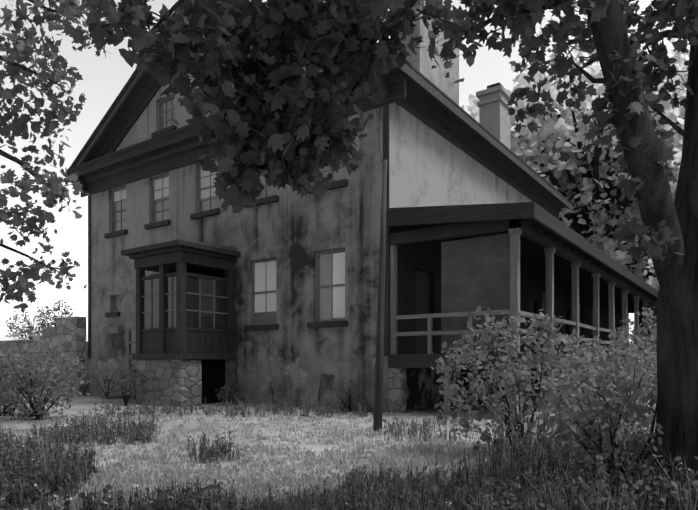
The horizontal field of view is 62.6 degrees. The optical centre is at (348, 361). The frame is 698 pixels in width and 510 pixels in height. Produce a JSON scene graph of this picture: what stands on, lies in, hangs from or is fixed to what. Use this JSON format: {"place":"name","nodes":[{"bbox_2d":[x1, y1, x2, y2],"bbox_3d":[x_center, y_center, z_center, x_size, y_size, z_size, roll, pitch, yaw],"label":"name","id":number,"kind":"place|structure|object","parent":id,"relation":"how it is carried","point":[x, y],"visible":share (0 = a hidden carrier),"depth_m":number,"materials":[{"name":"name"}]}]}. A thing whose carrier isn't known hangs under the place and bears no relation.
{"place":"outdoors","nodes":[
{"label":"outdoors","id":0,"kind":"place"},
{"bbox_2d":[0,341,54,415],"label":"bush","id":1,"kind":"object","parent":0,"point":[9,355],"depth_m":13.34,"materials":[{"name":"grey plant"}]},
{"bbox_2d":[0,342,92,420],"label":"bush","id":2,"kind":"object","parent":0,"point":[39,383],"depth_m":12.31,"materials":[{"name":"grey plant"}]},
{"bbox_2d":[0,0,115,312],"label":"tree","id":3,"kind":"object","parent":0,"point":[22,50],"depth_m":10.42,"materials":[{"name":"grey plant"}]},
{"bbox_2d":[85,341,88,392],"bbox_3d":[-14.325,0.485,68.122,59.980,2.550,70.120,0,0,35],"label":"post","id":4,"kind":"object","parent":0,"point":[86,358],"depth_m":22.20,"materials":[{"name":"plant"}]},
{"bbox_2d":[4,311,54,339],"bbox_3d":[-15.140,-1.587,27.328,3.288,1.725,1.986,0,0,35],"label":"bush","id":5,"kind":"object","parent":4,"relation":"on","point":[20,329],"depth_m":27.07,"materials":[{"name":"grey plant"}]},
{"bbox_2d":[33,300,76,334],"bbox_3d":[-12.690,-1.719,24.792,2.560,1.982,1.678,0,0,35],"label":"tree","id":6,"kind":"object","parent":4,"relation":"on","point":[48,313],"depth_m":24.71,"materials":[{"name":"grey plant"}]},
{"bbox_2d":[142,276,226,329],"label":"window panes","id":7,"kind":"structure","parent":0,"point":[192,303],"depth_m":16.80,"materials":[{"name":"glass"}]},
{"bbox_2d":[141,276,227,328],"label":"muntins","id":8,"kind":"object","parent":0,"point":[199,310],"visible":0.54,"depth_m":16.61,"materials":[{"name":"grey wood"}]},
{"bbox_2d":[114,134,344,201],"bbox_3d":[-4.447,-5.630,18.459,10.750,1.480,0.031,0,0,35],"label":"house curtain","id":9,"kind":"object","parent":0,"point":[121,194],"visible":0.17,"depth_m":19.71,"materials":[{"name":"grey fabric"}]},
{"bbox_2d":[103,98,544,408],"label":"windows","id":10,"kind":"structure","parent":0,"point":[324,279],"depth_m":16.84,"materials":[{"name":"grey glass"}]},
{"bbox_2d":[0,387,655,509],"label":"ground","id":11,"kind":"structure","parent":0,"point":[86,404],"depth_m":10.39,"materials":[{"name":"grey plant"}]},
{"bbox_2d":[0,316,85,394],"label":"stone wall","id":12,"kind":"structure","parent":11,"relation":"on","point":[68,334],"depth_m":22.48,"materials":[{"name":"grey stone"}]},
{"bbox_2d":[70,370,96,395],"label":"shrub","id":13,"kind":"object","parent":11,"relation":"on","point":[88,383],"depth_m":21.24,"materials":[{"name":"grey plant"}]},
{"bbox_2d":[88,366,122,396],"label":"shrub","id":14,"kind":"object","parent":11,"relation":"on","point":[111,382],"depth_m":20.40,"materials":[{"name":"plant"}]},
{"bbox_2d":[110,365,145,405],"bbox_3d":[-6.411,0.706,16.646,0.823,1.257,0.855,0,0,35],"label":"bush","id":15,"kind":"object","parent":11,"relation":"on","point":[126,374],"depth_m":16.58,"materials":[{"name":"grey plant"}]},
{"bbox_2d":[120,369,135,398],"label":"shrub","id":16,"kind":"object","parent":11,"relation":"on","point":[126,382],"depth_m":19.28,"materials":[{"name":"grey plant"}]},
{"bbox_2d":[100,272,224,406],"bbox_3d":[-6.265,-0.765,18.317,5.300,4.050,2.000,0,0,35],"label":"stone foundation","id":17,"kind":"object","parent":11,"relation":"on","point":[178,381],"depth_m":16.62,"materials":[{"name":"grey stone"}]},
{"bbox_2d":[121,239,240,359],"bbox_3d":[-5.048,-1.700,17.268,2.700,3.260,2.300,0,0,35],"label":"bay window","id":18,"kind":"structure","parent":17,"relation":"on","point":[180,260],"depth_m":16.61,"materials":[{"name":"grey wood"}]},
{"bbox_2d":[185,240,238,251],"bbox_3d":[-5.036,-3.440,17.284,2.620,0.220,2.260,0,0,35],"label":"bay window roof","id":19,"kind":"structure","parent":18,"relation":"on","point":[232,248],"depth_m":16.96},
{"bbox_2d":[215,380,243,404],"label":"shrub","id":20,"kind":"object","parent":11,"relation":"on","point":[223,394],"depth_m":16.68,"materials":[{"name":"grey plant"}]},
{"bbox_2d":[89,35,387,411],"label":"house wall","id":21,"kind":"structure","parent":11,"relation":"on","point":[291,232],"depth_m":16.56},
{"bbox_2d":[67,0,410,196],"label":"house trim","id":22,"kind":"structure","parent":21,"relation":"attached to","point":[104,165],"depth_m":19.88,"materials":[{"name":"grey wood"}]},
{"bbox_2d":[88,82,544,357],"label":"house trim","id":23,"kind":"structure","parent":21,"relation":"on","point":[422,292],"depth_m":16.23,"materials":[{"name":"grey wood"}]},
{"bbox_2d":[68,0,572,209],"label":"house roof","id":24,"kind":"structure","parent":21,"relation":"on","point":[420,82],"depth_m":18.24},
{"bbox_2d":[76,65,568,218],"bbox_3d":[-0.347,-7.020,24.232,14.600,0.800,15.500,0,0,35],"label":"roof eave","id":25,"kind":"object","parent":21,"relation":"attached to","point":[424,107],"visible":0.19,"depth_m":18.05,"materials":[{"name":"grey wood"}]},
{"bbox_2d":[112,95,544,389],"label":"window frames","id":26,"kind":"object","parent":21,"relation":"on","point":[200,189],"visible":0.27,"depth_m":17.30,"materials":[{"name":"grey wood"}]},
{"bbox_2d":[389,0,532,207],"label":"side wall","id":27,"kind":"structure","parent":21,"relation":"attached to","point":[428,166],"depth_m":16.75,"materials":[{"name":"grey paint"}]},
{"bbox_2d":[258,374,293,407],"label":"shrub","id":28,"kind":"object","parent":11,"relation":"on","point":[276,387],"depth_m":15.73,"materials":[{"name":"grey plant"}]},
{"bbox_2d":[0,404,688,509],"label":"weed flower heads","id":29,"kind":"object","parent":11,"relation":"on","point":[237,470],"visible":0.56,"depth_m":4.02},
{"bbox_2d":[330,377,366,411],"bbox_3d":[-0.004,0.855,14.517,1.019,0.941,0.870,0,0,35],"label":"shrub","id":30,"kind":"object","parent":11,"relation":"on","point":[354,390],"depth_m":14.41,"materials":[{"name":"plant"}]},
{"bbox_2d":[0,390,697,509],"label":"grass","id":31,"kind":"structure","parent":11,"relation":"on","point":[356,478],"depth_m":5.50,"materials":[{"name":"grey plant"}]},
{"bbox_2d":[0,395,697,509],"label":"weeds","id":32,"kind":"object","parent":11,"relation":"on","point":[191,494],"depth_m":4.83,"materials":[{"name":"plant"}]},
{"bbox_2d":[373,159,386,431],"bbox_3d":[0.566,-1.084,10.387,0.288,5.094,0.170,0,0,35],"label":"utility pole","id":33,"kind":"object","parent":11,"relation":"on","point":[378,397],"visible":0.85,"depth_m":10.33,"materials":[{"name":"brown wood"}]},
{"bbox_2d":[62,0,697,504],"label":"oak tree","id":34,"kind":"object","parent":11,"relation":"on","point":[260,28],"depth_m":3.97,"materials":[{"name":"plant"}]},
{"bbox_2d":[389,226,555,409],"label":"side wall","id":35,"kind":"structure","parent":11,"relation":"on","point":[423,384],"depth_m":16.07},
{"bbox_2d":[388,228,656,419],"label":"porch column","id":36,"kind":"structure","parent":11,"relation":"on","point":[514,233],"depth_m":14.41,"materials":[{"name":"grey wood"}]},
{"bbox_2d":[386,202,534,368],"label":"porch trim","id":37,"kind":"structure","parent":36,"relation":"attached to","point":[478,219],"depth_m":13.25,"materials":[{"name":"grey wood"}]},
{"bbox_2d":[441,233,509,351],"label":"wall","id":38,"kind":"structure","parent":36,"relation":"attached to","point":[475,272],"depth_m":13.38,"materials":[{"name":"grey paint"}]},
{"bbox_2d":[406,218,656,314],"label":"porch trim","id":39,"kind":"structure","parent":36,"relation":"attached to","point":[532,258],"depth_m":20.49,"materials":[{"name":"black wood"}]},
{"bbox_2d":[509,203,658,367],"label":"porch trim","id":40,"kind":"structure","parent":36,"relation":"attached to","point":[546,219],"depth_m":15.39,"materials":[{"name":"grey wood"}]},
{"bbox_2d":[520,311,655,348],"bbox_3d":[12.687,-0.895,25.340,0.070,0.557,31.030,0,0,35],"label":"porch railing","id":41,"kind":"object","parent":36,"relation":"attached to","point":[540,317],"visible":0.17,"depth_m":16.34,"materials":[{"name":"grey wood"}]},
{"bbox_2d":[431,305,617,453],"bbox_3d":[2.280,0.280,7.708,2.379,2.089,2.235,0,0,35],"label":"bush","id":42,"kind":"object","parent":11,"relation":"on","point":[518,379],"depth_m":7.49,"materials":[{"name":"grey plant"}]},
{"bbox_2d":[461,92,616,229],"bbox_3d":[11.278,-9.256,43.034,16.435,21.632,16.805,0,0,35],"label":"tree","id":43,"kind":"object","parent":11,"relation":"on","point":[547,130],"depth_m":37.73,"materials":[{"name":"grey plant"}]},
{"bbox_2d":[475,33,689,244],"bbox_3d":[17.482,-10.758,41.374,19.398,24.638,19.129,0,0,35],"label":"tree","id":44,"kind":"object","parent":11,"relation":"on","point":[674,114],"depth_m":37.44,"materials":[{"name":"plant"}]},
{"bbox_2d":[556,286,628,388],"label":"porch wall","id":45,"kind":"structure","parent":11,"relation":"on","point":[563,299],"depth_m":30.76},
{"bbox_2d":[563,310,592,353],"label":"wing trim","id":46,"kind":"structure","parent":45,"relation":"attached to","point":[564,325],"depth_m":28.06,"materials":[{"name":"grey wood"}]},
{"bbox_2d":[579,304,592,335],"bbox_3d":[12.892,-2.065,31.388,0.080,1.950,4.100,0,0,35],"label":"window frame","id":47,"kind":"object","parent":45,"relation":"attached to","point":[580,318],"visible":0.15,"depth_m":30.54,"materials":[{"name":"black wood"}]},
{"bbox_2d":[545,350,644,419],"bbox_3d":[5.211,0.526,12.192,1.912,1.596,1.903,0,0,35],"label":"bush","id":48,"kind":"object","parent":11,"relation":"on","point":[590,384],"depth_m":11.97,"materials":[{"name":"grey plant"}]},
{"bbox_2d":[538,365,665,493],"bbox_3d":[2.494,0.675,5.140,1.583,1.300,1.611,0,0,35],"label":"bush","id":49,"kind":"object","parent":11,"relation":"on","point":[634,445],"depth_m":5.04,"materials":[{"name":"plant"}]},
{"bbox_2d":[552,331,656,425],"bbox_3d":[5.442,0.382,11.401,2.641,1.943,3.343,0,0,35],"label":"bush","id":50,"kind":"object","parent":11,"relation":"on","point":[618,361],"depth_m":10.92,"materials":[{"name":"grey plant"}]},
{"bbox_2d":[549,51,689,342],"bbox_3d":[23.466,-10.554,42.579,17.879,24.230,19.030,0,0,35],"label":"tree","id":51,"kind":"object","parent":11,"relation":"on","point":[604,168],"depth_m":38.30,"materials":[{"name":"grey plant"}]},
{"bbox_2d":[569,143,677,349],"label":"tree","id":52,"kind":"object","parent":11,"relation":"on","point":[641,321],"depth_m":49.16,"materials":[{"name":"grey plant"}]},
{"bbox_2d":[598,307,656,404],"bbox_3d":[8.038,-0.062,14.791,3.136,2.774,3.905,0,0,35],"label":"bush","id":53,"kind":"object","parent":11,"relation":"on","point":[644,312],"depth_m":14.71,"materials":[{"name":"plant"}]},
{"bbox_2d":[579,158,677,280],"bbox_3d":[20.142,-5.524,37.795,12.581,14.170,12.576,0,0,35],"label":"tree","id":54,"kind":"object","parent":11,"relation":"on","point":[608,246],"depth_m":38.12,"materials":[{"name":"grey plant"}]},
{"bbox_2d":[629,315,655,366],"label":"bush","id":55,"kind":"object","parent":11,"relation":"on","point":[641,331],"depth_m":41.74,"materials":[{"name":"grey plant"}]},
{"bbox_2d":[631,269,658,288],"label":"tree","id":56,"kind":"object","parent":11,"relation":"on","point":[645,279],"depth_m":40.60,"materials":[{"name":"grey plant"}]},
{"bbox_2d":[639,258,659,305],"bbox_3d":[19.211,-3.060,27.293,9.509,9.240,9.622,0,0,35],"label":"tree","id":57,"kind":"object","parent":11,"relation":"on","point":[652,281],"visible":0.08,"depth_m":28.65,"materials":[{"name":"grey plant"}]},
{"bbox_2d":[629,134,682,235],"bbox_3d":[24.471,-6.694,32.342,15.445,16.508,14.531,0,0,35],"label":"tree","id":58,"kind":"object","parent":11,"relation":"on","point":[678,149],"visible":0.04,"depth_m":32.36,"materials":[{"name":"grey plant"}]},
{"bbox_2d":[0,0,689,342],"label":"sky","id":59,"kind":"structure","parent":0,"point":[103,80],"materials":[{"name":"white"}]},
{"bbox_2d":[395,309,509,335],"bbox_3d":[2.375,-0.900,13.523,2.960,0.520,0.070,0,0,35],"label":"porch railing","id":60,"kind":"object","parent":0,"point":[452,314],"visible":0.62,"depth_m":13.53,"materials":[{"name":"grey wood"}]},
{"bbox_2d":[579,306,592,338],"bbox_3d":[12.880,-2.065,31.397,0.010,1.810,3.960,0,0,35],"label":"wing glass","id":61,"kind":"object","parent":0,"point":[579,321],"visible":0.14,"depth_m":30.52,"materials":[{"name":"black glass"}]}
]}

